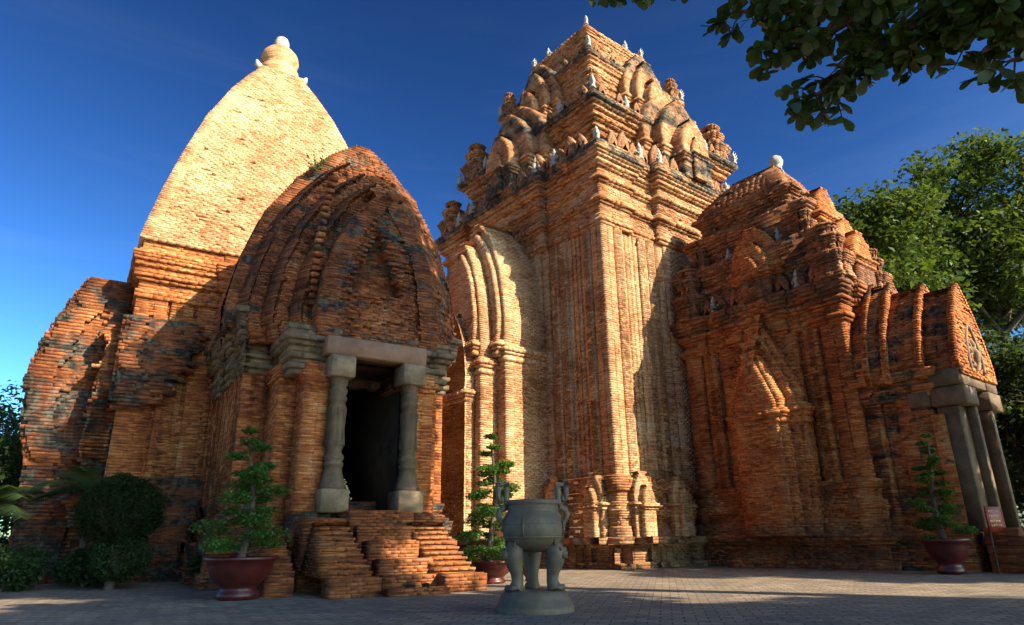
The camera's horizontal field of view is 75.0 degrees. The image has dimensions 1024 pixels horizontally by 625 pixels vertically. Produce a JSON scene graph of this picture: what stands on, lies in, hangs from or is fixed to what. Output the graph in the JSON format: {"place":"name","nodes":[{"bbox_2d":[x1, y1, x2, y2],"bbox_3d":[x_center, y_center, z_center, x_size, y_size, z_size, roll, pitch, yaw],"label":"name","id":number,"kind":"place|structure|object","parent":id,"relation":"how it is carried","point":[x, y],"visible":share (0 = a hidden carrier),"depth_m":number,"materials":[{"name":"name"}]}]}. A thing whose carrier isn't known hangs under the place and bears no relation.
{"place":"outdoors","nodes":[
{"label":"outdoors","id":0,"kind":"place"},
{"bbox_2d":[0,565,1023,624],"bbox_3d":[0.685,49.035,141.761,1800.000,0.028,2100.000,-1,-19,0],"label":"paved ground","id":1,"kind":"structure","parent":0,"point":[991,598],"depth_m":10.92,"materials":[{"name":"grey stone"}]},
{"bbox_2d":[0,409,17,529],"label":"broadleaf tree","id":2,"kind":"object","parent":1,"relation":"on","point":[3,509],"depth_m":29.80,"materials":[{"name":"green plant"}]},
{"bbox_2d":[0,434,22,545],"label":"broadleaf tree","id":3,"kind":"object","parent":1,"relation":"on","point":[13,460],"visible":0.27,"depth_m":19.97,"materials":[{"name":"green plant"}]},
{"bbox_2d":[0,380,23,518],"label":"broadleaf tree","id":4,"kind":"object","parent":1,"relation":"on","point":[13,420],"visible":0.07,"depth_m":24.92,"materials":[{"name":"green plant"}]},
{"bbox_2d":[0,485,47,521],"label":"palm","id":5,"kind":"object","parent":1,"relation":"on","point":[8,497],"visible":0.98,"depth_m":16.91,"materials":[{"name":"green plant"}]},
{"bbox_2d":[0,543,50,591],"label":"bush","id":6,"kind":"object","parent":1,"relation":"on","point":[19,569],"visible":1,"depth_m":15.37,"materials":[{"name":"green plant"}]},
{"bbox_2d":[26,466,140,585],"bbox_3d":[-11.063,5.641,17.621,3.159,2.916,3.289,-1,-19,0],"label":"palm","id":7,"kind":"object","parent":1,"relation":"on","point":[86,477],"visible":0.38,"depth_m":17.45,"materials":[{"name":"green plant"}]},
{"bbox_2d":[47,547,123,587],"bbox_3d":[-10.521,6.288,16.495,1.655,0.983,1.673,-1,-19,0],"label":"bush","id":8,"kind":"object","parent":1,"relation":"on","point":[71,568],"visible":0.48,"depth_m":16.08,"materials":[{"name":"green plant"}]},
{"bbox_2d":[71,472,168,590],"bbox_3d":[-9.292,5.110,15.726,1.944,2.674,2.063,-1,-19,0],"label":"clipped shrub","id":9,"kind":"object","parent":1,"relation":"on","point":[113,540],"visible":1,"depth_m":15.39,"materials":[{"name":"green plant"}]},
{"bbox_2d":[8,36,347,585],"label":"pyramid tower","id":10,"kind":"structure","parent":1,"relation":"on","point":[117,378],"depth_m":20.58,"materials":[{"name":"brick"}]},
{"bbox_2d":[185,553,201,577],"bbox_3d":[-7.194,6.256,16.471,1.574,0.950,1.547,-1,-19,0],"label":"bush","id":11,"kind":"object","parent":1,"relation":"on","point":[195,567],"visible":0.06,"depth_m":16.21,"materials":[{"name":"green plant"}]},
{"bbox_2d":[187,427,292,600],"bbox_3d":[-5.112,3.826,12.913,1.882,3.169,1.724,13,-23,-36],"label":"potted bonsai","id":12,"kind":"object","parent":1,"relation":"on","point":[241,576],"visible":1,"depth_m":12.61,"materials":[{"name":"green plant"}]},
{"bbox_2d":[172,145,486,598],"bbox_3d":[-4.379,0.729,18.596,6.726,12.700,9.746,11,-22,-31],"label":"domed vestibule","id":13,"kind":"object","parent":1,"relation":"on","point":[330,351],"visible":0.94,"depth_m":17.00,"materials":[{"name":"brick"}]},
{"bbox_2d":[304,151,330,170],"bbox_3d":[-5.672,-4.450,19.419,0.764,0.542,0.853,-1,-19,0],"label":"wall tuft","id":14,"kind":"object","parent":13,"relation":"on","point":[322,161],"visible":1,"depth_m":19.45,"materials":[{"name":"green plant"}]},
{"bbox_2d":[405,583,415,587],"bbox_3d":[-1.945,5.229,12.779,0.275,0.092,0.102,-11,-21,27],"label":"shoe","id":15,"kind":"object","parent":13,"relation":"on","point":[410,585],"visible":0.91,"depth_m":12.74,"materials":[{"name":"leather"}]},
{"bbox_2d":[421,582,430,587],"bbox_3d":[-1.662,5.267,12.905,0.102,0.092,0.275,15,-24,-39],"label":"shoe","id":16,"kind":"object","parent":13,"relation":"on","point":[427,584],"visible":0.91,"depth_m":12.85,"materials":[{"name":"leather"}]},
{"bbox_2d":[454,433,520,583],"bbox_3d":[-0.590,4.690,16.177,1.746,3.505,2.222,3,-19,-12],"label":"potted bonsai","id":17,"kind":"object","parent":1,"relation":"on","point":[493,567],"visible":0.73,"depth_m":16.08,"materials":[{"name":"green plant"}]},
{"bbox_2d":[0,569,1011,622],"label":"fallen leaves","id":18,"kind":"object","parent":1,"relation":"on","point":[619,596],"visible":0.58,"depth_m":11.77,"materials":[{"name":"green plant"}]},
{"bbox_2d":[495,482,574,615],"bbox_3d":[0.318,3.452,9.915,1.148,1.810,1.148,2,-19,-8],"label":"incense urn","id":19,"kind":"object","parent":1,"relation":"on","point":[532,529],"visible":1,"depth_m":9.61,"materials":[{"name":"stone"}]},
{"bbox_2d":[435,15,737,569],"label":"storeyed tower","id":20,"kind":"structure","parent":1,"relation":"on","point":[598,175],"depth_m":26.36,"materials":[{"name":"brick"}]},
{"bbox_2d":[439,222,549,539],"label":"great false door","id":21,"kind":"structure","parent":20,"relation":"in","point":[497,384],"depth_m":25.81,"materials":[{"name":"brick"}]},
{"bbox_2d":[481,106,558,203],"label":"false door","id":22,"kind":"structure","parent":20,"relation":"in","point":[515,147],"depth_m":30.68,"materials":[{"name":"brick"}]},
{"bbox_2d":[520,63,564,115],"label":"false door","id":23,"kind":"structure","parent":20,"relation":"in","point":[542,93],"depth_m":33.20,"materials":[{"name":"brick"}]},
{"bbox_2d":[553,55,568,71],"bbox_3d":[2.638,-12.639,35.633,0.943,2.320,1.733,13,-23,-36],"label":"false door","id":24,"kind":"structure","parent":20,"relation":"in","point":[558,65],"depth_m":35.60,"materials":[{"name":"brick"}]},
{"bbox_2d":[607,50,623,65],"bbox_3d":[5.465,-12.786,35.314,1.716,2.320,0.936,13,-23,-36],"label":"false door","id":25,"kind":"structure","parent":20,"relation":"in","point":[618,60],"depth_m":35.28,"materials":[{"name":"brick"}]},
{"bbox_2d":[615,54,662,108],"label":"false door","id":26,"kind":"structure","parent":20,"relation":"in","point":[638,82],"depth_m":32.69,"materials":[{"name":"brick"}]},
{"bbox_2d":[633,94,714,187],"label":"false door","id":27,"kind":"structure","parent":20,"relation":"in","point":[678,137],"depth_m":29.91,"materials":[{"name":"brick"}]},
{"bbox_2d":[670,155,903,570],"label":"vestibule tower","id":28,"kind":"structure","parent":1,"relation":"on","point":[785,268],"depth_m":22.53,"materials":[{"name":"brick"}]},
{"bbox_2d":[687,300,709,315],"bbox_3d":[7.296,-0.110,25.923,1.189,0.649,0.786,-6,-19,15],"label":"wall tuft","id":29,"kind":"object","parent":28,"relation":"on","point":[700,313],"visible":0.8,"depth_m":25.72,"materials":[{"name":"green plant"}]},
{"bbox_2d":[708,302,728,310],"bbox_3d":[7.783,-0.280,25.128,0.785,0.449,0.795,-1,-19,0],"label":"wall tuft","id":30,"kind":"object","parent":28,"relation":"on","point":[719,308],"visible":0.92,"depth_m":25.05,"materials":[{"name":"green plant"}]},
{"bbox_2d":[726,314,824,536],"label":"great false door","id":31,"kind":"structure","parent":28,"relation":"in","point":[772,420],"depth_m":21.56,"materials":[{"name":"brick"}]},
{"bbox_2d":[589,0,1023,131],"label":"overhanging tree","id":32,"kind":"object","parent":1,"relation":"on","point":[936,30],"visible":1,"depth_m":6.95,"materials":[{"name":"green plant"}]},
{"bbox_2d":[833,177,983,310],"bbox_3d":[18.372,2.478,34.100,10.890,18.747,10.915,-14,-23,34],"label":"broadleaf tree","id":33,"kind":"object","parent":1,"relation":"on","point":[883,220],"visible":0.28,"depth_m":32.57,"materials":[{"name":"green plant"}]},
{"bbox_2d":[847,282,1023,572],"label":"brick porch","id":34,"kind":"object","parent":1,"relation":"on","point":[921,361],"visible":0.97,"depth_m":19.48,"materials":[{"name":"brick"}]},
{"bbox_2d":[904,433,978,574],"bbox_3d":[11.028,4.938,17.423,1.352,3.526,1.418,3,-19,-10],"label":"potted bonsai","id":35,"kind":"object","parent":1,"relation":"on","point":[948,556],"visible":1,"depth_m":17.16,"materials":[{"name":"green plant"}]},
{"bbox_2d":[892,126,1023,381],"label":"broadleaf tree","id":36,"kind":"object","parent":1,"relation":"on","point":[994,233],"visible":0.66,"depth_m":37.06,"materials":[{"name":"green plant"}]},
{"bbox_2d":[983,506,1011,573],"bbox_3d":[12.429,5.800,17.053,0.560,1.620,0.076,6,-20,-20],"label":"red sign","id":37,"kind":"object","parent":1,"relation":"on","point":[994,520],"visible":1,"depth_m":17.15,"materials":[{"name":"paint"}]},
{"bbox_2d":[978,326,1023,520],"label":"broadleaf tree","id":38,"kind":"object","parent":1,"relation":"on","point":[1007,359],"visible":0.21,"depth_m":28.09,"materials":[{"name":"green plant"}]},
{"bbox_2d":[994,322,1023,527],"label":"broadleaf tree","id":39,"kind":"object","parent":1,"relation":"on","point":[1014,406],"visible":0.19,"depth_m":28.95,"materials":[{"name":"green plant"}]},
{"bbox_2d":[0,0,1023,538],"label":"sky","id":40,"kind":"structure","parent":0,"point":[101,100],"materials":[{"name":"blue"}]},
{"bbox_2d":[523,562,526,580],"bbox_3d":[0.444,6.242,16.462,0.466,0.721,0.451,-1,-19,0],"label":"flower pot","id":41,"kind":"object","parent":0,"point":[524,572],"visible":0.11,"depth_m":16.31,"materials":[{"name":"red ceramic"}]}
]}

